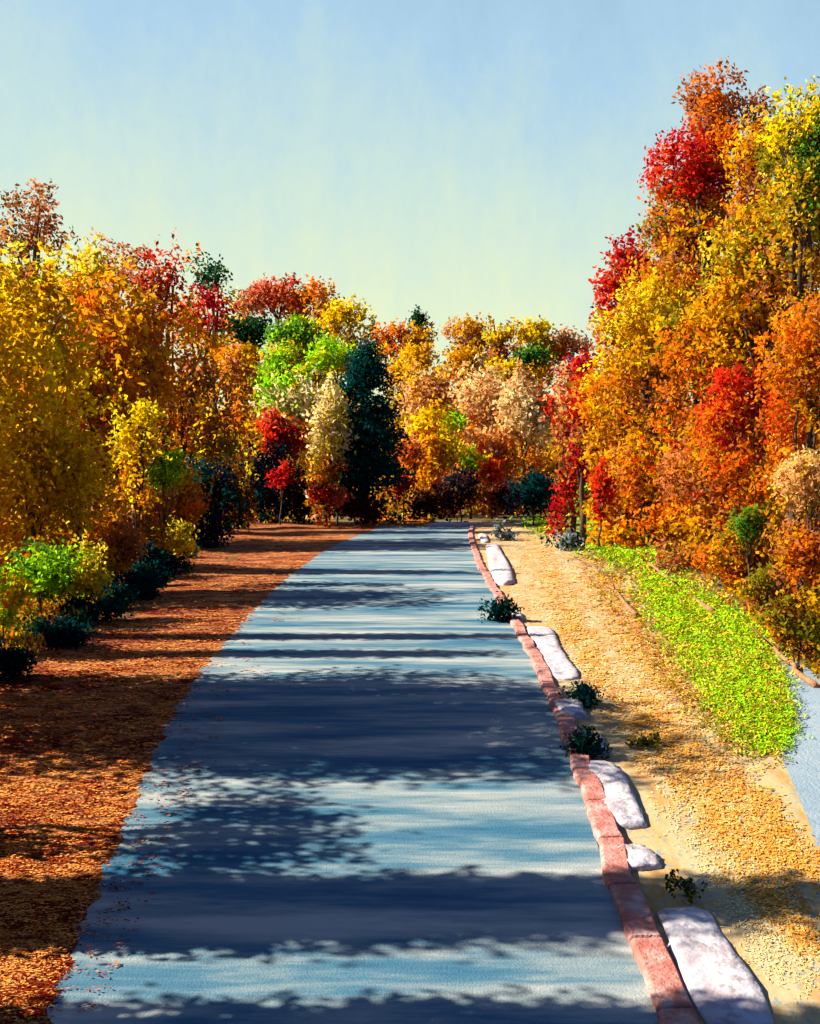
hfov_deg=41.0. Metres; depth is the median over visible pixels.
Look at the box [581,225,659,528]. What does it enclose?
crimson tree
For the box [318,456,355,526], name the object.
red shrub
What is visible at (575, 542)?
weed tuft
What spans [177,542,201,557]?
dark shrub
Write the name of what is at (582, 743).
weed tuft
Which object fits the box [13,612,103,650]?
dark shrub
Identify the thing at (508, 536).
weed tuft
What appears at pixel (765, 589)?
olive shrub
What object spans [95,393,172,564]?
autumn tree
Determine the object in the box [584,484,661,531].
amber thicket
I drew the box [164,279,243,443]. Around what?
autumn tree
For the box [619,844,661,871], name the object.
kerb stone
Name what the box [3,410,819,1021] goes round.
ground
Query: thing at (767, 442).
amber thicket
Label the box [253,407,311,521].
red shrub
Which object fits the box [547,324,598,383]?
hilltop tree
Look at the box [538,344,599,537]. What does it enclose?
crimson tree
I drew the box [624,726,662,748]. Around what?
weed tuft
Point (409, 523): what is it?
brown leaves
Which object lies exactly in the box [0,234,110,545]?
autumn tree
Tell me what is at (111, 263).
autumn tree
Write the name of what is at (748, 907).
dry grass
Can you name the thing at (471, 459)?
lime shrub
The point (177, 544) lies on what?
yellow shrub
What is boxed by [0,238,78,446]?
autumn tree
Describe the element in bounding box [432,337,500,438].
hilltop tree
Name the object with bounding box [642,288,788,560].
autumn tree
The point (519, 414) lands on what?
bank tree
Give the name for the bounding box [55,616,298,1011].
scattered leaves
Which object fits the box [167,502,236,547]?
dark shrub
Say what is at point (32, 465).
autumn tree
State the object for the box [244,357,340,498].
pale tree
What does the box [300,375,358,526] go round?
pale tree
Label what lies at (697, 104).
autumn tree
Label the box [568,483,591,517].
lime shrub
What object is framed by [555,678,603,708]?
weed tuft
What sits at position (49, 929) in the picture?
fallen leaves
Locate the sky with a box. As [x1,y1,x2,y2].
[0,0,819,413]
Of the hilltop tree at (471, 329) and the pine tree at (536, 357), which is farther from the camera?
the hilltop tree at (471, 329)
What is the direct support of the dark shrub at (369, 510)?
on the verge at (347, 530)
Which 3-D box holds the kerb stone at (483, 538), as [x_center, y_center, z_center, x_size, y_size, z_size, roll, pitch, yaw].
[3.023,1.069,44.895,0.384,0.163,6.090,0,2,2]
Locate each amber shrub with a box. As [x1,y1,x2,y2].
[92,512,148,581]
[617,494,714,547]
[681,512,790,589]
[756,509,819,642]
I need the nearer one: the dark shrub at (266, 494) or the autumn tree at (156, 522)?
the autumn tree at (156, 522)
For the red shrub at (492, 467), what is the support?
on the ground at (517, 518)
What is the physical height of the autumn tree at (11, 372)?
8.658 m
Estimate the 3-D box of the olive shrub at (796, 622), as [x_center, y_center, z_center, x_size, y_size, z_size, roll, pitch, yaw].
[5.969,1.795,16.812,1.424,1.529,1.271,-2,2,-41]
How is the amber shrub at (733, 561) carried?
on the ground at (517, 518)
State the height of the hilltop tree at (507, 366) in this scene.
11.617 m
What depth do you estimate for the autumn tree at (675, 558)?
29.80 m
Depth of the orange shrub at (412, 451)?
62.89 m
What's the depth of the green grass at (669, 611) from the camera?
18.14 m
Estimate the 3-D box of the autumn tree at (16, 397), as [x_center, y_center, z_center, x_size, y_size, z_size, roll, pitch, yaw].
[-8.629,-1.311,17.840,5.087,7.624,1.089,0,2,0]
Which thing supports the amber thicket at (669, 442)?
on the ground at (517, 518)
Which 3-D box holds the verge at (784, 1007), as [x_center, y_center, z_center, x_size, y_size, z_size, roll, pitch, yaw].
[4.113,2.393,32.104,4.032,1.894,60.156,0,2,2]
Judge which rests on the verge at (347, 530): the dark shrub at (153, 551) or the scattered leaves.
the dark shrub at (153, 551)
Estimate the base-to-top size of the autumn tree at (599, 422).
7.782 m
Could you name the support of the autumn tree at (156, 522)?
on the ground at (517, 518)
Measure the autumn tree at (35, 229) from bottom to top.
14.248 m
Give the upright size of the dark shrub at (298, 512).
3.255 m
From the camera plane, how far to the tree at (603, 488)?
37.93 m
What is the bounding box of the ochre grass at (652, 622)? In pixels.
[557,520,801,770]
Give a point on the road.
(386, 820)
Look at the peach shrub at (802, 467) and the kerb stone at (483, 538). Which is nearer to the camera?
the peach shrub at (802, 467)
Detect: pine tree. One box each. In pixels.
[185,252,243,459]
[405,304,437,374]
[498,342,557,392]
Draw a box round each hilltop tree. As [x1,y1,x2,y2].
[218,311,275,427]
[224,280,267,418]
[232,335,313,448]
[252,272,311,402]
[257,310,346,402]
[283,274,346,400]
[303,332,378,466]
[310,293,391,363]
[362,317,437,422]
[378,338,445,432]
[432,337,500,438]
[439,311,497,366]
[481,316,526,366]
[481,354,551,476]
[504,314,570,388]
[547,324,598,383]
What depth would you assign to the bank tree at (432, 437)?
68.31 m
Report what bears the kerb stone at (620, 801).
on the verge at (784, 1007)
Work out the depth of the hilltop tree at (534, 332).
134.73 m
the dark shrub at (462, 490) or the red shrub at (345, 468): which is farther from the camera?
the dark shrub at (462, 490)
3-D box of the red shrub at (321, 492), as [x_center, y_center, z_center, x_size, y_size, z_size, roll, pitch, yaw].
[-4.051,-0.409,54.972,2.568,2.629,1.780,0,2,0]
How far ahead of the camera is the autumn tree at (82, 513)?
24.33 m
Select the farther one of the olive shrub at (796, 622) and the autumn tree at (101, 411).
the autumn tree at (101, 411)
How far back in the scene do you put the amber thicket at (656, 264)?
42.22 m
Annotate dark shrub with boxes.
[0,637,38,684]
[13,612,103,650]
[47,602,98,631]
[48,588,136,622]
[94,576,139,608]
[103,564,167,600]
[126,556,179,586]
[136,539,194,575]
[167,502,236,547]
[175,452,260,533]
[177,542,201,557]
[233,432,308,522]
[268,471,340,523]
[332,494,386,526]
[400,477,455,521]
[432,464,489,521]
[478,477,522,521]
[499,465,563,525]
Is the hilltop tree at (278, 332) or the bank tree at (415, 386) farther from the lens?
the hilltop tree at (278, 332)
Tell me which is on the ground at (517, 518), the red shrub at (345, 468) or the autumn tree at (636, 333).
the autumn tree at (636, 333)
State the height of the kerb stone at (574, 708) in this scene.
0.211 m
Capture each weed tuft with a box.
[476,591,524,622]
[490,518,519,540]
[539,528,595,550]
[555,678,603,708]
[560,724,612,759]
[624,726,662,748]
[664,869,708,905]
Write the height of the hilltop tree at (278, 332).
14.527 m
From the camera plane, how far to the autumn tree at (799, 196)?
27.53 m
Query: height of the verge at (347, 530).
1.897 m
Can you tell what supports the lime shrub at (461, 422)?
on the ground at (517, 518)
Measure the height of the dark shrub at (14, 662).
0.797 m
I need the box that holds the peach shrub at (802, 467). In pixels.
[764,445,819,605]
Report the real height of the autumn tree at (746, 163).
14.908 m
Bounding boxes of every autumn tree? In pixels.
[0,178,80,299]
[0,221,57,554]
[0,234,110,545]
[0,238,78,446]
[0,248,76,557]
[0,262,29,610]
[0,264,33,526]
[0,383,112,594]
[5,323,81,518]
[36,422,135,588]
[37,227,127,465]
[37,256,195,534]
[47,356,158,537]
[65,231,156,500]
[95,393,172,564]
[100,302,200,457]
[108,228,206,493]
[110,473,190,568]
[148,341,246,506]
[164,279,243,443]
[179,395,257,532]
[194,338,270,527]
[566,344,671,543]
[575,261,713,546]
[583,427,677,549]
[622,169,735,499]
[637,113,773,430]
[637,430,778,572]
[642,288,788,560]
[671,56,775,525]
[675,177,819,534]
[677,357,794,582]
[714,105,791,494]
[742,289,819,604]
[746,74,819,567]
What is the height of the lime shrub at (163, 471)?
3.586 m
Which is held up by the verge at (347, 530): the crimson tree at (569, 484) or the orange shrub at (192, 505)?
the orange shrub at (192, 505)
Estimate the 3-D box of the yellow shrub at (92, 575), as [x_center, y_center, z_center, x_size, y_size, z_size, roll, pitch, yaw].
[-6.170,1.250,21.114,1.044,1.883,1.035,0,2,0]
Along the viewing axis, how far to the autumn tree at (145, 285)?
49.50 m
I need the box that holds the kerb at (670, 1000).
[464,520,773,1023]
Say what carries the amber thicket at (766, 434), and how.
on the ground at (517, 518)
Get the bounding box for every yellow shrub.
[0,563,37,646]
[63,529,114,603]
[147,515,202,563]
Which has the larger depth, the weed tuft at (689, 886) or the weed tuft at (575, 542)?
the weed tuft at (575, 542)
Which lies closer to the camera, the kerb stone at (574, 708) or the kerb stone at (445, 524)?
the kerb stone at (574, 708)
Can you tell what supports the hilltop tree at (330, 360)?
on the ground at (517, 518)
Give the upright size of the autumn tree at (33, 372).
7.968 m
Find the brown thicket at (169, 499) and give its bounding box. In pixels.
[144,469,183,532]
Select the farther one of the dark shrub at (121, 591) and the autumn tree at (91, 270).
the autumn tree at (91, 270)
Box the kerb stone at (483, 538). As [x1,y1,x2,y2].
[478,533,489,542]
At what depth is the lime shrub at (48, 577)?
20.35 m
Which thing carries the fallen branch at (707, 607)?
on the ground at (517, 518)
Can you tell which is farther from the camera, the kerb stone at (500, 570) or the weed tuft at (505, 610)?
the kerb stone at (500, 570)
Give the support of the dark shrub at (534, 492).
on the ground at (517, 518)
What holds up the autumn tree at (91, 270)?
on the ground at (517, 518)
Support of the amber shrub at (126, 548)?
on the ground at (517, 518)
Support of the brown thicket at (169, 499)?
on the ground at (517, 518)
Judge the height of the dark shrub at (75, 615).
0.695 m
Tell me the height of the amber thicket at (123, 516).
2.395 m
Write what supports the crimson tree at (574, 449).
on the ground at (517, 518)
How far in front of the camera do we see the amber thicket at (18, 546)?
22.78 m
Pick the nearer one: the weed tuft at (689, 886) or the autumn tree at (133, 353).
the weed tuft at (689, 886)
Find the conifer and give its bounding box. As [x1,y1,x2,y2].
[309,334,419,523]
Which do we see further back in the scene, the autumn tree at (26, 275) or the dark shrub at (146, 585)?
the autumn tree at (26, 275)
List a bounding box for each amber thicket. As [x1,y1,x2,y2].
[0,502,55,549]
[0,529,77,588]
[68,492,148,556]
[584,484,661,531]
[631,246,709,445]
[633,421,772,556]
[699,310,790,486]
[758,378,819,593]
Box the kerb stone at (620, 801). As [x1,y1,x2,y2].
[587,760,646,829]
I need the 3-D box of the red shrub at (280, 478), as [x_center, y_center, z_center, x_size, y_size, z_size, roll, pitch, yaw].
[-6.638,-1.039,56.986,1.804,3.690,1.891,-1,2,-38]
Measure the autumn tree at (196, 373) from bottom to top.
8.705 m
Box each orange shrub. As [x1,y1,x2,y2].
[156,470,211,535]
[395,434,430,520]
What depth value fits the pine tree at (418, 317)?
138.80 m
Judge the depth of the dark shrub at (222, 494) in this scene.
47.43 m
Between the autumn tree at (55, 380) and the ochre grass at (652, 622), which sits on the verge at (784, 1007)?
the ochre grass at (652, 622)
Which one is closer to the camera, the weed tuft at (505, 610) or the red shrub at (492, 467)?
the weed tuft at (505, 610)
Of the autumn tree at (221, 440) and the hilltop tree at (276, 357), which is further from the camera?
the hilltop tree at (276, 357)
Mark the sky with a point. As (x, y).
(445, 158)
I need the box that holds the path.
[705,644,819,850]
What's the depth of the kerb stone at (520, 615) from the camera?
21.28 m
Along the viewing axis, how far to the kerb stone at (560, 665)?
17.75 m
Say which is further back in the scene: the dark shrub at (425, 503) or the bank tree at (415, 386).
the bank tree at (415, 386)
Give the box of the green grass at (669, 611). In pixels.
[502,513,813,762]
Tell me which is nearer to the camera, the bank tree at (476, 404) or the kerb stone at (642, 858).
the kerb stone at (642, 858)
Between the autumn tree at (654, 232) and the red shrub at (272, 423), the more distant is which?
the red shrub at (272, 423)
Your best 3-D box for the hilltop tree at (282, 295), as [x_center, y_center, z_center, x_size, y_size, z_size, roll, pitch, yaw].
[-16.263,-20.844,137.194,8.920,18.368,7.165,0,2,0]
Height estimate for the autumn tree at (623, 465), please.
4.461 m
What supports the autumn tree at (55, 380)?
on the ground at (517, 518)
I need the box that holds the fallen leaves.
[0,532,347,1023]
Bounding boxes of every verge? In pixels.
[0,521,379,1023]
[471,521,819,1023]
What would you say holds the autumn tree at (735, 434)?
on the ground at (517, 518)
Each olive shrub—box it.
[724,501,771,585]
[726,562,802,613]
[749,580,819,669]
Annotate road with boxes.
[46,522,659,1023]
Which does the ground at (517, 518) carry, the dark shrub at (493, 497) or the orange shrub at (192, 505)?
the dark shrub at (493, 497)
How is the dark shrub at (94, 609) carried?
on the verge at (347, 530)
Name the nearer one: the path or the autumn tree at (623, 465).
the path
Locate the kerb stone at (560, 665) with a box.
[526,626,579,680]
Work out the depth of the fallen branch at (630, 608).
24.05 m
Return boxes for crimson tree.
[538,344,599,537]
[561,345,603,539]
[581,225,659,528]
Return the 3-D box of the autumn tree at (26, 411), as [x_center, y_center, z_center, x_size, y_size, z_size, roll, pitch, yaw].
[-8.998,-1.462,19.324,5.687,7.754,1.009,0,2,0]
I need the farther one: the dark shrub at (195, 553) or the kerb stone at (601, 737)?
the dark shrub at (195, 553)
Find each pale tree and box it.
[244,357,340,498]
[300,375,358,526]
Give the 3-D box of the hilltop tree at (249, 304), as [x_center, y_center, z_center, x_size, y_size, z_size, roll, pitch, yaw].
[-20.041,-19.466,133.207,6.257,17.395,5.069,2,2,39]
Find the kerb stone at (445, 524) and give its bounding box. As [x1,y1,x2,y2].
[423,522,475,526]
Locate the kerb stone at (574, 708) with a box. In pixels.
[553,699,587,719]
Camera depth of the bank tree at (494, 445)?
73.45 m
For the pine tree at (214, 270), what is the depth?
65.42 m
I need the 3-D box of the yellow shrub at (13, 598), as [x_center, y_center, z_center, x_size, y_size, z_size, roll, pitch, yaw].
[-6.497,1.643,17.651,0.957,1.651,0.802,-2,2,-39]
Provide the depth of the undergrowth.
36.36 m
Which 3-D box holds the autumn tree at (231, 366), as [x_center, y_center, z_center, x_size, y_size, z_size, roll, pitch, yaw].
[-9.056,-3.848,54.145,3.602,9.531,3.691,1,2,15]
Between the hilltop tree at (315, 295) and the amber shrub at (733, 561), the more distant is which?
the hilltop tree at (315, 295)
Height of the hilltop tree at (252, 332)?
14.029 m
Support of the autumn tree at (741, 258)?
on the ground at (517, 518)
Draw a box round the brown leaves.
[358,515,437,526]
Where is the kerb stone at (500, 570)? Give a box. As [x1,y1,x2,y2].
[486,544,514,585]
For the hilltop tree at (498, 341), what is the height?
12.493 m
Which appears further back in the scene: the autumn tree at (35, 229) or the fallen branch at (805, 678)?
the autumn tree at (35, 229)
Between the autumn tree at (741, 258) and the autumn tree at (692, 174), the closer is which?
the autumn tree at (741, 258)
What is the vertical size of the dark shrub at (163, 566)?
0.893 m
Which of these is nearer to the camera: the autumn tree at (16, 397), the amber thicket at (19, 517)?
the autumn tree at (16, 397)
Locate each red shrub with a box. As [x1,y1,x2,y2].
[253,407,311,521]
[263,457,303,524]
[304,478,354,526]
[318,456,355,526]
[389,474,419,521]
[475,457,506,518]
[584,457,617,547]
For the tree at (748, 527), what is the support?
on the ground at (517, 518)
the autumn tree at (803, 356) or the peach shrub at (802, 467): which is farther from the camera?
the autumn tree at (803, 356)
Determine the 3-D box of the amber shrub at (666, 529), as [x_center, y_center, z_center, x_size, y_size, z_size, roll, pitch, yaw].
[9.284,0.419,37.015,4.503,2.087,1.963,0,2,0]
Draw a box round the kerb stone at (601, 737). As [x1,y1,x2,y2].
[585,732,609,755]
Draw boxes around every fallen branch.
[590,560,638,616]
[647,559,715,613]
[748,624,818,687]
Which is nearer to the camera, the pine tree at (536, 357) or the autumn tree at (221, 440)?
the autumn tree at (221, 440)
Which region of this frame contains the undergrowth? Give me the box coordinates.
[0,395,819,684]
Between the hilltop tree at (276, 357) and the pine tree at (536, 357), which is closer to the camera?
the hilltop tree at (276, 357)
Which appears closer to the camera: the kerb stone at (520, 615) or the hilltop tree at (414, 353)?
the kerb stone at (520, 615)
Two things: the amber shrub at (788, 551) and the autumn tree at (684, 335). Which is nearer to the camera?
the amber shrub at (788, 551)
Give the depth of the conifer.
57.23 m
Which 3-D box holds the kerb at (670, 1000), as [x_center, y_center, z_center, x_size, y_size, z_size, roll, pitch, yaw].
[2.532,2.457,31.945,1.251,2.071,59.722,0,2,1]
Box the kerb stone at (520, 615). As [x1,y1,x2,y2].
[501,610,523,620]
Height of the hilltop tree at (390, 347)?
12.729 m
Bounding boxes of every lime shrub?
[0,537,92,612]
[141,444,191,546]
[441,404,467,482]
[454,440,492,518]
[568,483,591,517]
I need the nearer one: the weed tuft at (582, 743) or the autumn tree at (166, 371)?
the weed tuft at (582, 743)
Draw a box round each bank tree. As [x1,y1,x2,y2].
[391,353,468,492]
[392,392,467,517]
[441,354,527,503]
[455,420,527,514]
[486,357,559,510]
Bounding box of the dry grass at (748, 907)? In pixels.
[489,531,819,1002]
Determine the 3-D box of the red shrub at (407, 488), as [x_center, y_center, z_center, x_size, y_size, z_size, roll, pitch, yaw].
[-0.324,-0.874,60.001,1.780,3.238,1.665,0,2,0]
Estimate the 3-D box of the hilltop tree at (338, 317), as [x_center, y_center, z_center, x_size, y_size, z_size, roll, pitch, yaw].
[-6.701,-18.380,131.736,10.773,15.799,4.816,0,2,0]

